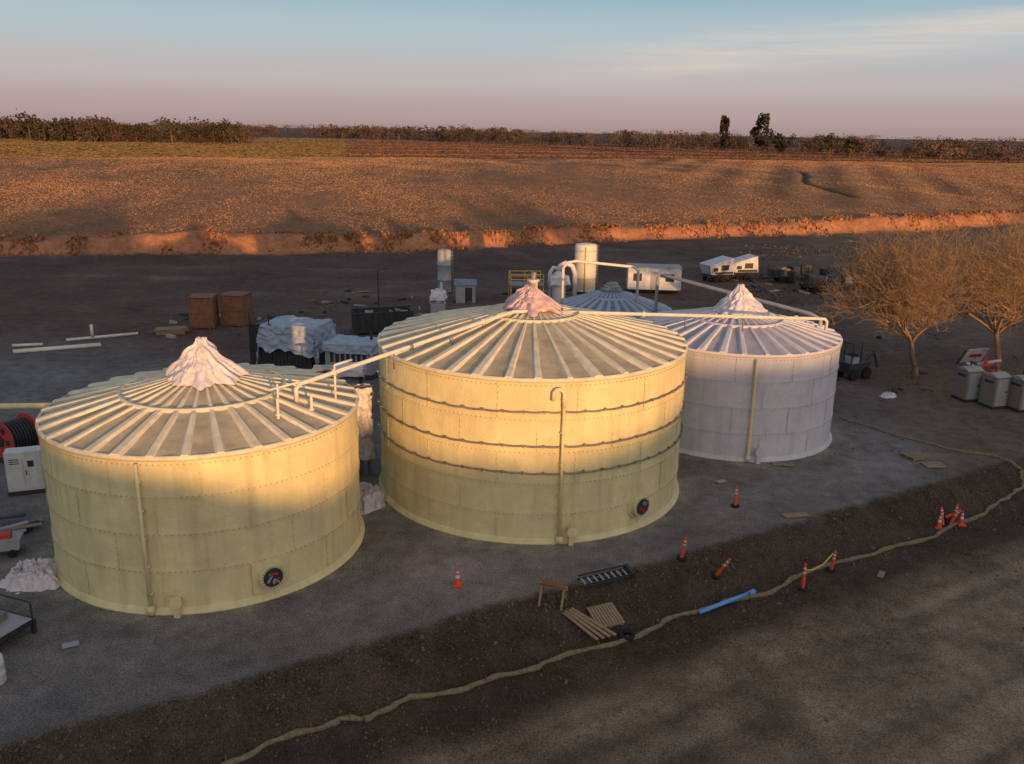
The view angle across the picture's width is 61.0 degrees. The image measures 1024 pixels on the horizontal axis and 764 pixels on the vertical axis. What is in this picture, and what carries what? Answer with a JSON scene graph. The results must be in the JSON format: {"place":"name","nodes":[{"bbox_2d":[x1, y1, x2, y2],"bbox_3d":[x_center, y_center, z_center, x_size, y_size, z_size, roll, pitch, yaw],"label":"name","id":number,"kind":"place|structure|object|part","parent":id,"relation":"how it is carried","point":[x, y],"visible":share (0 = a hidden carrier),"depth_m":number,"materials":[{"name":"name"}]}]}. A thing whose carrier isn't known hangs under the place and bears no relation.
{"place":"outdoors","nodes":[
{"label":"outdoors","id":0,"kind":"place"},
{"bbox_2d":[0,125,1023,763],"bbox_3d":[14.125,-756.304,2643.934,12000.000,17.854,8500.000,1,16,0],"label":"ground","id":1,"kind":"structure","parent":0,"point":[392,577],"depth_m":36.41,"materials":[{"name":"soil"}]},
{"bbox_2d":[0,653,6,685],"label":"plastic drum","id":2,"kind":"object","parent":1,"relation":"on","point":[3,677],"visible":1,"depth_m":26.44,"materials":[{"name":"white paint"}]},
{"bbox_2d":[0,530,23,557],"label":"tool cart","id":3,"kind":"object","parent":1,"relation":"on","point":[11,542],"visible":1,"depth_m":34.13,"materials":[{"name":"grey paint"}]},
{"bbox_2d":[0,594,36,642],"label":"steel skid","id":4,"kind":"object","parent":1,"relation":"on","point":[12,623],"visible":1,"depth_m":28.76,"materials":[{"name":"grey paint"}]},
{"bbox_2d":[0,413,39,462],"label":"hose reel","id":5,"kind":"object","parent":1,"relation":"on","point":[19,430],"visible":0.74,"depth_m":43.70,"materials":[{"name":"black rubber"}]},
{"bbox_2d":[0,513,43,531],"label":"scaffold plank stack","id":6,"kind":"object","parent":1,"relation":"on","point":[25,526],"visible":0.96,"depth_m":36.36,"materials":[{"name":"grey paint"}]},
{"bbox_2d":[3,445,46,496],"bbox_3d":[-22.372,4.082,40.009,1.550,2.100,0.795,-5,17,-19],"label":"electrical cabinet","id":7,"kind":"object","parent":1,"relation":"on","point":[24,471],"visible":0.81,"depth_m":39.69,"materials":[{"name":"white metal"}]},
{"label":"doors","id":8,"kind":"part","parent":7,"relation":"part of","materials":[{"name":"white paint"}]},
{"bbox_2d":[0,403,50,408],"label":"inlet pipe","id":9,"kind":"object","parent":1,"relation":"on","point":[21,405],"visible":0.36,"depth_m":34.14,"materials":[{"name":"beige plastic"}]},
{"bbox_2d":[0,557,59,593],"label":"plastic sheeting pile","id":10,"kind":"object","parent":1,"relation":"on","point":[34,575],"visible":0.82,"depth_m":32.05,"materials":[{"name":"white plastic"}]},
{"bbox_2d":[62,640,78,648],"bbox_3d":[-14.463,8.588,28.488,0.500,0.048,0.300,-8,18,-27],"label":"plywood sheet","id":11,"kind":"object","parent":1,"relation":"on","point":[70,644],"visible":1,"depth_m":28.47,"materials":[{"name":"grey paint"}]},
{"bbox_2d":[12,324,137,353],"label":"stored white pipes","id":12,"kind":"object","parent":1,"relation":"on","point":[53,348],"visible":1,"depth_m":66.22,"materials":[{"name":"plastic"}]},
{"bbox_2d":[154,326,187,335],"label":"lumber stack","id":13,"kind":"object","parent":1,"relation":"on","point":[174,330],"visible":0.98,"depth_m":70.66,"materials":[{"name":"beige wood"}]},
{"bbox_2d":[35,336,364,617],"bbox_3d":[-12.217,2.397,34.910,12.180,8.598,12.416,1,16,0],"label":"cream storage tank","id":14,"kind":"object","parent":1,"relation":"on","point":[201,475],"visible":0.99,"depth_m":30.79,"materials":[{"name":"metal"}]},
{"bbox_2d":[187,293,219,328],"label":"plywood crate","id":15,"kind":"object","parent":1,"relation":"on","point":[203,308],"visible":1,"depth_m":72.55,"materials":[{"name":"brown wood"}]},
{"bbox_2d":[219,291,253,326],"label":"plywood crate","id":16,"kind":"object","parent":1,"relation":"on","point":[236,307],"visible":0.98,"depth_m":73.73,"materials":[{"name":"brown wood"}]},
{"bbox_2d":[248,312,336,368],"bbox_3d":[-15.464,-3.107,61.768,5.539,3.950,3.774,5,17,14],"label":"tarped equipment container","id":17,"kind":"object","parent":1,"relation":"on","point":[290,340],"visible":0.91,"depth_m":60.56,"materials":[{"name":"fabric"}]},
{"bbox_2d":[312,362,369,385],"bbox_3d":[-10.406,0.274,52.807,3.400,2.724,1.702,-1,16,-6],"label":"pipe rack","id":18,"kind":"object","parent":1,"relation":"on","point":[359,371],"visible":0.44,"depth_m":51.95,"materials":[{"name":"metal"}]},
{"bbox_2d":[321,332,378,379],"bbox_3d":[-10.869,-2.009,60.071,3.884,2.950,2.732,5,17,14],"label":"covered generator","id":19,"kind":"object","parent":1,"relation":"on","point":[337,348],"visible":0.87,"depth_m":59.04,"materials":[{"name":"white fabric"}]},
{"bbox_2d":[353,384,376,473],"bbox_3d":[-7.485,2.345,42.480,1.721,4.596,1.326,1,16,0],"label":"wrapped pump riser","id":20,"kind":"object","parent":1,"relation":"on","point":[367,436],"visible":0.75,"depth_m":42.15,"materials":[{"name":"metal"}]},
{"bbox_2d":[359,482,385,514],"bbox_3d":[-6.677,5.175,39.985,2.210,0.818,4.119,1,16,0],"label":"plastic sheeting pile","id":21,"kind":"object","parent":1,"relation":"on","point":[372,497],"visible":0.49,"depth_m":39.31,"materials":[{"name":"white plastic"}]},
{"bbox_2d":[377,268,385,306],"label":"lamp post","id":22,"kind":"object","parent":1,"relation":"on","point":[378,285],"visible":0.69,"depth_m":80.69,"materials":[{"name":"metal"}]},
{"bbox_2d":[351,305,413,333],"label":"open top dumpster","id":23,"kind":"object","parent":1,"relation":"on","point":[372,319],"visible":0.85,"depth_m":72.25,"materials":[{"name":"metal"}]},
{"bbox_2d":[429,282,446,312],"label":"wrapped blower unit","id":24,"kind":"object","parent":1,"relation":"on","point":[439,297],"visible":1,"depth_m":80.29,"materials":[{"name":"white paint"}]},
{"bbox_2d":[437,249,453,293],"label":"grey silo","id":25,"kind":"object","parent":1,"relation":"on","point":[444,266],"visible":0.94,"depth_m":89.22,"materials":[{"name":"paint"}]},
{"bbox_2d":[453,568,462,587],"bbox_3d":[-2.037,7.306,32.630,0.360,0.720,0.360,1,16,0],"label":"traffic cone","id":26,"kind":"object","parent":1,"relation":"on","point":[457,583],"visible":1,"depth_m":32.58,"materials":[{"name":"orange plastic"}]},
{"bbox_2d":[454,279,476,302],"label":"shed","id":27,"kind":"structure","parent":1,"relation":"on","point":[465,290],"depth_m":85.63,"materials":[{"name":"grey paint"}]},
{"bbox_2d":[0,135,951,162],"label":"utility poles","id":28,"kind":"object","parent":1,"relation":"on","point":[1,144],"visible":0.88,"depth_m":235.30,"materials":[{"name":"brown wood"}]},
{"bbox_2d":[0,156,1023,236],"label":"dry field grass","id":29,"kind":"structure","parent":1,"relation":"on","point":[266,161],"depth_m":190.27,"materials":[{"name":"brown plant"}]},
{"bbox_2d":[0,108,1023,161],"bbox_3d":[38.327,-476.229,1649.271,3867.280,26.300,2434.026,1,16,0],"label":"distant treeline","id":30,"kind":"object","parent":1,"relation":"on","point":[94,129],"visible":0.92,"depth_m":699.42,"materials":[{"name":"green plant"}]},
{"bbox_2d":[0,135,1023,162],"bbox_3d":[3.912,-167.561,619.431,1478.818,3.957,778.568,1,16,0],"label":"distant crop rows","id":31,"kind":"object","parent":1,"relation":"on","point":[63,150],"visible":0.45,"depth_m":525.40,"materials":[{"name":"brown plant"}]},
{"bbox_2d":[0,209,1023,257],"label":"bank brush","id":32,"kind":"object","parent":1,"relation":"on","point":[757,225],"visible":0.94,"depth_m":128.28,"materials":[{"name":"brown plant"}]},
{"bbox_2d":[0,325,1023,763],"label":"rubble","id":33,"kind":"object","parent":1,"relation":"on","point":[60,757],"visible":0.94,"depth_m":31.53,"materials":[{"name":"stone"}]},
{"bbox_2d":[1,462,1023,763],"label":"weeds","id":34,"kind":"object","parent":1,"relation":"on","point":[579,628],"visible":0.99,"depth_m":31.52,"materials":[{"name":"brown plant"}]},
{"bbox_2d":[508,271,544,296],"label":"process platform","id":35,"kind":"structure","parent":1,"relation":"on","point":[520,283],"depth_m":85.77,"materials":[{"name":"metal"}]},
{"bbox_2d":[376,272,687,545],"bbox_3d":[0.913,-0.169,41.648,14.720,10.247,14.828,1,16,0],"label":"banded cream storage tank","id":36,"kind":"object","parent":1,"relation":"on","point":[544,420],"visible":0.98,"depth_m":36.27,"materials":[{"name":"metal"}]},
{"bbox_2d":[268,309,827,402],"bbox_3d":[3.934,-2.332,41.189,31.566,2.707,1.459,-9,19,-30],"label":"overhead gas pipe","id":37,"kind":"object","parent":36,"relation":"attached to","point":[334,371],"visible":0.92,"depth_m":37.97,"materials":[{"name":"white metal"}]},
{"bbox_2d":[538,580,567,609],"bbox_3d":[1.505,7.780,31.967,1.100,0.809,0.818,6,17,16],"label":"sawhorse","id":38,"kind":"object","parent":1,"relation":"on","point":[553,584],"visible":0.97,"depth_m":31.84,"materials":[{"name":"brown wood"}]},
{"bbox_2d":[145,277,978,392],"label":"scattered scrap","id":39,"kind":"object","parent":1,"relation":"on","point":[175,321],"visible":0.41,"depth_m":84.55,"materials":[{"name":"grey paint"}]},
{"bbox_2d":[547,260,577,300],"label":"ducted scrubber","id":40,"kind":"object","parent":1,"relation":"on","point":[554,282],"visible":0.91,"depth_m":86.69,"materials":[{"name":"plastic"}]},
{"bbox_2d":[574,243,597,293],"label":"white process vessel","id":41,"kind":"object","parent":1,"relation":"on","point":[587,277],"visible":0.83,"depth_m":90.82,"materials":[{"name":"plastic"}]},
{"bbox_2d":[562,607,616,640],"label":"loose planks","id":42,"kind":"object","parent":1,"relation":"on","point":[574,613],"visible":0.95,"depth_m":31.57,"materials":[{"name":"brown wood"}]},
{"bbox_2d":[561,260,639,303],"bbox_3d":[6.148,-4.644,61.376,5.544,7.997,0.342,-1,16,-7],"label":"digester gas pipe","id":43,"kind":"object","parent":1,"relation":"on","point":[598,263],"visible":0.74,"depth_m":60.39,"materials":[{"name":"white metal"}]},
{"bbox_2d":[586,602,624,628],"bbox_3d":[3.453,8.666,32.192,1.170,0.539,0.985,-8,18,-27],"label":"wooden pallet","id":44,"kind":"object","parent":1,"relation":"on","point":[608,616],"visible":1,"depth_m":32.14,"materials":[{"name":"brown wood"}]},
{"bbox_2d":[577,564,635,588],"bbox_3d":[3.618,7.426,33.257,2.397,0.478,0.629,-8,19,-30],"label":"step ladder","id":45,"kind":"object","parent":1,"relation":"on","point":[628,569],"visible":1,"depth_m":33.28,"materials":[{"name":"metal"}]},
{"bbox_2d":[556,281,672,318],"bbox_3d":[7.182,-4.338,63.773,9.140,6.113,9.140,1,16,0],"label":"blue roof tank","id":46,"kind":"object","parent":1,"relation":"on","point":[611,296],"visible":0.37,"depth_m":61.90,"materials":[{"name":"metal"}]},
{"bbox_2d":[220,416,1023,763],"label":"straw wattle","id":47,"kind":"object","parent":1,"relation":"on","point":[488,678],"visible":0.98,"depth_m":31.00,"materials":[{"name":"beige wicker"}]},
{"bbox_2d":[225,423,1021,759],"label":"wattle stakes","id":48,"kind":"object","parent":1,"relation":"on","point":[653,623],"visible":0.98,"depth_m":33.37,"materials":[{"name":"brown wood"}]},
{"bbox_2d":[618,629,634,640],"bbox_3d":[4.179,9.203,31.636,0.620,0.160,0.620,1,16,0],"label":"old tyre","id":49,"kind":"object","parent":1,"relation":"on","point":[626,631],"visible":1,"depth_m":31.55,"materials":[{"name":"black rubber"}]},
{"bbox_2d":[626,263,682,293],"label":"site office trailer","id":50,"kind":"object","parent":1,"relation":"on","point":[649,273],"visible":0.84,"depth_m":92.33,"materials":[{"name":"white paint"}]},
{"bbox_2d":[677,536,686,561],"bbox_3d":[6.880,6.656,35.095,0.405,1.121,0.406,1,16,0],"label":"channelizer post","id":51,"kind":"object","parent":1,"relation":"on","point":[682,557],"visible":1,"depth_m":35.06,"materials":[{"name":"orange plastic"}]},
{"bbox_2d":[699,255,736,282],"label":"white hopper trailer","id":52,"kind":"object","parent":1,"relation":"on","point":[721,267],"visible":1,"depth_m":99.67,"materials":[{"name":"paint"}]},
{"bbox_2d":[711,558,730,579],"bbox_3d":[8.377,7.467,34.955,0.404,1.106,0.736,-10,19,-33],"label":"channelizer post","id":53,"kind":"object","parent":1,"relation":"on","point":[716,575],"visible":1,"depth_m":35.04,"materials":[{"name":"orange plastic"}]},
{"bbox_2d":[715,479,726,482],"bbox_3d":[10.310,4.887,42.898,0.500,0.048,0.300,-8,18,-27],"label":"plywood sheet","id":54,"kind":"object","parent":1,"relation":"on","point":[720,481],"visible":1,"depth_m":42.85,"materials":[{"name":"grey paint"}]},
{"bbox_2d":[719,115,730,157],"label":"eucalyptus tree","id":55,"kind":"object","parent":1,"relation":"on","point":[725,142],"visible":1,"depth_m":485.62,"materials":[{"name":"green plant"}]},
{"bbox_2d":[698,589,756,613],"bbox_3d":[8.417,8.582,33.946,3.083,0.232,0.220,-10,19,-33],"label":"blue pipe","id":56,"kind":"object","parent":1,"relation":"on","point":[724,602],"visible":1,"depth_m":33.85,"materials":[{"name":"plastic"}]},
{"bbox_2d":[731,485,739,507],"bbox_3d":[10.304,5.238,39.981,0.400,1.050,0.400,1,16,0],"label":"channelizer post","id":57,"kind":"object","parent":1,"relation":"on","point":[734,505],"visible":1,"depth_m":39.96,"materials":[{"name":"orange plastic"}]},
{"bbox_2d":[654,274,822,327],"bbox_3d":[13.871,-2.497,55.959,0.296,7.164,13.936,-9,19,-32],"label":"return gas pipe","id":58,"kind":"object","parent":1,"relation":"on","point":[793,309],"visible":0.65,"depth_m":56.07,"materials":[{"name":"white metal"}]},
{"bbox_2d":[639,284,842,463],"bbox_3d":[12.689,-1.429,49.961,11.820,8.467,12.074,1,16,0],"label":"white storage tank","id":59,"kind":"object","parent":1,"relation":"on","point":[757,391],"visible":0.66,"depth_m":45.59,"materials":[{"name":"metal"}]},
{"bbox_2d":[729,254,763,279],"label":"white hopper trailer","id":60,"kind":"object","parent":1,"relation":"on","point":[746,265],"visible":0.87,"depth_m":101.58,"materials":[{"name":"paint"}]},
{"bbox_2d":[736,113,775,159],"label":"eucalyptus tree","id":61,"kind":"object","parent":1,"relation":"on","point":[760,139],"visible":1,"depth_m":463.54,"materials":[{"name":"green plant"}]},
{"bbox_2d":[772,462,794,466],"bbox_3d":[14.123,4.266,45.301,1.100,0.048,0.500,3,16,6],"label":"plywood sheet","id":62,"kind":"object","parent":1,"relation":"on","point":[782,464],"visible":1,"depth_m":45.23,"materials":[{"name":"brown wood"}]},
{"bbox_2d":[771,133,795,158],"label":"eucalyptus tree","id":63,"kind":"object","parent":1,"relation":"on","point":[781,145],"visible":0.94,"depth_m":475.01,"materials":[{"name":"green plant"}]},
{"bbox_2d":[767,264,800,283],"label":"flatbed equipment trailer","id":64,"kind":"object","parent":1,"relation":"on","point":[789,274],"visible":1,"depth_m":100.81,"materials":[{"name":"metal"}]},
{"bbox_2d":[781,512,809,517],"bbox_3d":[12.790,5.987,39.247,1.200,0.048,0.450,-2,16,-11],"label":"plywood sheet","id":65,"kind":"object","parent":1,"relation":"on","point":[795,514],"visible":1,"depth_m":39.24,"materials":[{"name":"brown wood"}]},
{"bbox_2d":[797,562,807,591],"bbox_3d":[11.756,7.803,34.990,0.400,1.200,0.400,1,16,0],"label":"channelizer post","id":66,"kind":"object","parent":1,"relation":"on","point":[803,587],"visible":1,"depth_m":34.99,"materials":[{"name":"orange plastic"}]},
{"bbox_2d":[806,553,833,570],"bbox_3d":[12.614,7.481,35.722,2.350,0.295,0.097,-13,21,-40],"label":"caution tape","id":67,"kind":"object","parent":66,"relation":"attached to","point":[822,564],"visible":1,"depth_m":35.91,"materials":[{"name":"yellow paint"}]},
{"bbox_2d":[799,273,828,293],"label":"flatbed equipment trailer","id":68,"kind":"object","parent":1,"relation":"on","point":[812,282],"visible":0.94,"depth_m":94.84,"materials":[{"name":"metal"}]},
{"bbox_2d":[799,262,835,277],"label":"flatbed equipment trailer","id":69,"kind":"object","parent":1,"relation":"on","point":[806,268],"visible":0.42,"depth_m":103.01,"materials":[{"name":"metal"}]},
{"bbox_2d":[813,133,845,158],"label":"eucalyptus tree","id":70,"kind":"object","parent":1,"relation":"on","point":[830,140],"visible":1,"depth_m":507.48,"materials":[{"name":"green plant"}]},
{"bbox_2d":[826,550,836,572],"bbox_3d":[13.465,7.487,36.551,0.403,1.018,0.405,1,16,0],"label":"channelizer post","id":71,"kind":"object","parent":1,"relation":"on","point":[830,569],"visible":1,"depth_m":36.53,"materials":[{"name":"orange plastic"}]},
{"bbox_2d":[834,137,865,158],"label":"eucalyptus tree","id":72,"kind":"object","parent":1,"relation":"on","point":[848,142],"visible":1,"depth_m":505.81,"materials":[{"name":"green plant"}]},
{"bbox_2d":[840,271,864,290],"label":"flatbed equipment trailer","id":73,"kind":"object","parent":1,"relation":"on","point":[846,277],"visible":0.38,"depth_m":96.95,"materials":[{"name":"metal"}]},
{"bbox_2d":[837,340,877,380],"bbox_3d":[24.942,-1.675,61.982,3.583,2.630,1.440,-8,18,-27],"label":"trencher machine","id":74,"kind":"object","parent":1,"relation":"on","point":[851,365],"visible":0.96,"depth_m":61.33,"materials":[{"name":"metal"}]},
{"bbox_2d":[732,244,1023,392],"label":"lot weeds","id":75,"kind":"object","parent":1,"relation":"on","point":[844,260],"visible":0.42,"depth_m":99.55,"materials":[{"name":"brown plant"}]},
{"bbox_2d":[877,570,885,577],"bbox_3d":[15.453,8.037,36.391,0.250,0.048,0.600,11,19,31],"label":"plywood sheet","id":76,"kind":"object","parent":1,"relation":"on","point":[881,574],"visible":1,"depth_m":36.35,"materials":[{"name":"brown wood"}]},
{"bbox_2d":[880,392,895,397],"bbox_3d":[24.905,0.878,57.571,1.404,0.420,1.094,1,16,0],"label":"plastic sheeting pile","id":77,"kind":"object","parent":1,"relation":"on","point":[888,395],"visible":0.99,"depth_m":57.38,"materials":[{"name":"white plastic"}]},
{"bbox_2d":[816,209,997,375],"bbox_3d":[27.087,-6.246,61.782,10.339,12.058,13.284,1,16,1],"label":"bare deciduous tree","id":78,"kind":"object","parent":1,"relation":"on","point":[895,303],"visible":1,"depth_m":60.33,"materials":[{"name":"brown plant"}]},
{"bbox_2d":[900,450,929,460],"bbox_3d":[21.630,3.957,46.732,1.100,0.130,1.000,-6,17,-22],"label":"wooden pallet","id":79,"kind":"object","parent":1,"relation":"on","point":[916,456],"visible":1,"depth_m":46.59,"materials":[{"name":"brown wood"}]},
{"bbox_2d":[920,462,947,467],"bbox_3d":[22.123,4.327,45.587,1.100,0.048,0.800,-1,16,-6],"label":"plywood sheet","id":80,"kind":"object","parent":1,"relation":"on","point":[934,465],"visible":1,"depth_m":45.49,"materials":[{"name":"brown wood"}]},
{"bbox_2d":[935,514,942,529],"bbox_3d":[20.081,6.532,40.823,0.360,0.720,0.360,1,16,0],"label":"traffic cone","id":81,"kind":"object","parent":1,"relation":"on","point":[938,525],"visible":1,"depth_m":40.78,"materials":[{"name":"orange plastic"}]},
{"bbox_2d":[941,506,947,527],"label":"channelizer post","id":82,"kind":"object","parent":1,"relation":"on","point":[943,524],"visible":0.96,"depth_m":41.02,"materials":[{"name":"orange plastic"}]},
{"bbox_2d":[945,509,959,526],"bbox_3d":[20.815,6.391,41.136,0.406,1.014,0.509,-6,17,-22],"label":"channelizer post","id":83,"kind":"object","parent":1,"relation":"on","point":[952,519],"visible":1,"depth_m":41.10,"materials":[{"name":"orange plastic"}]},
{"bbox_2d":[948,503,958,521],"bbox_3d":[21.090,6.221,41.453,0.403,1.019,0.405,1,16,0],"label":"channelizer post","id":84,"kind":"object","parent":1,"relation":"on","point":[956,508],"visible":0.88,"depth_m":41.33,"materials":[{"name":"orange plastic"}]},
{"bbox_2d":[944,510,962,520],"bbox_3d":[20.999,6.390,41.511,0.875,0.664,0.397,6,17,17],"label":"channelizer post","id":85,"kind":"object","parent":1,"relation":"on","point":[947,516],"visible":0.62,"depth_m":41.49,"materials":[{"name":"orange plastic"}]},
{"bbox_2d":[892,202,1023,368],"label":"bare deciduous tree","id":86,"kind":"object","parent":1,"relation":"on","point":[1017,290],"visible":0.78,"depth_m":62.19,"materials":[{"name":"brown plant"}]},
{"bbox_2d":[957,511,965,526],"bbox_3d":[21.383,6.459,41.316,0.360,0.720,0.360,1,16,0],"label":"traffic cone","id":87,"kind":"object","parent":1,"relation":"on","point":[961,522],"visible":1,"depth_m":41.26,"materials":[{"name":"orange plastic"}]},
{"bbox_2d":[951,360,984,401],"bbox_3d":[29.907,-0.072,56.971,1.200,2.480,1.255,-2,16,-11],"label":"portable toilet","id":88,"kind":"object","parent":1,"relation":"on","point":[967,383],"visible":0.97,"depth_m":56.59,"materials":[{"name":"beige plastic"}]},
{"bbox_2d":[956,348,989,365],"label":"warning sign board","id":89,"kind":"object","parent":1,"relation":"on","point":[974,355],"visible":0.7,"depth_m":65.59,"materials":[{"name":"white paint"}]},
{"bbox_2d":[966,355,1001,372],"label":"stacked barricades","id":90,"kind":"object","parent":1,"relation":"on","point":[986,364],"visible":0.71,"depth_m":63.65,"materials":[{"name":"red paint"}]},
{"bbox_2d":[977,366,1011,408],"bbox_3d":[30.900,0.339,55.627,1.200,2.480,1.255,-4,17,-16],"label":"portable toilet","id":91,"kind":"object","parent":1,"relation":"on","point":[994,390],"visible":1,"depth_m":55.27,"materials":[{"name":"beige plastic"}]},
{"bbox_2d":[1007,371,1023,412],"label":"portable toilet","id":92,"kind":"object","parent":1,"relation":"on","point":[1015,401],"visible":1,"depth_m":54.78,"materials":[{"name":"beige plastic"}]},
{"bbox_2d":[0,0,1023,140],"label":"sky","id":93,"kind":"structure","parent":0,"point":[906,69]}
]}

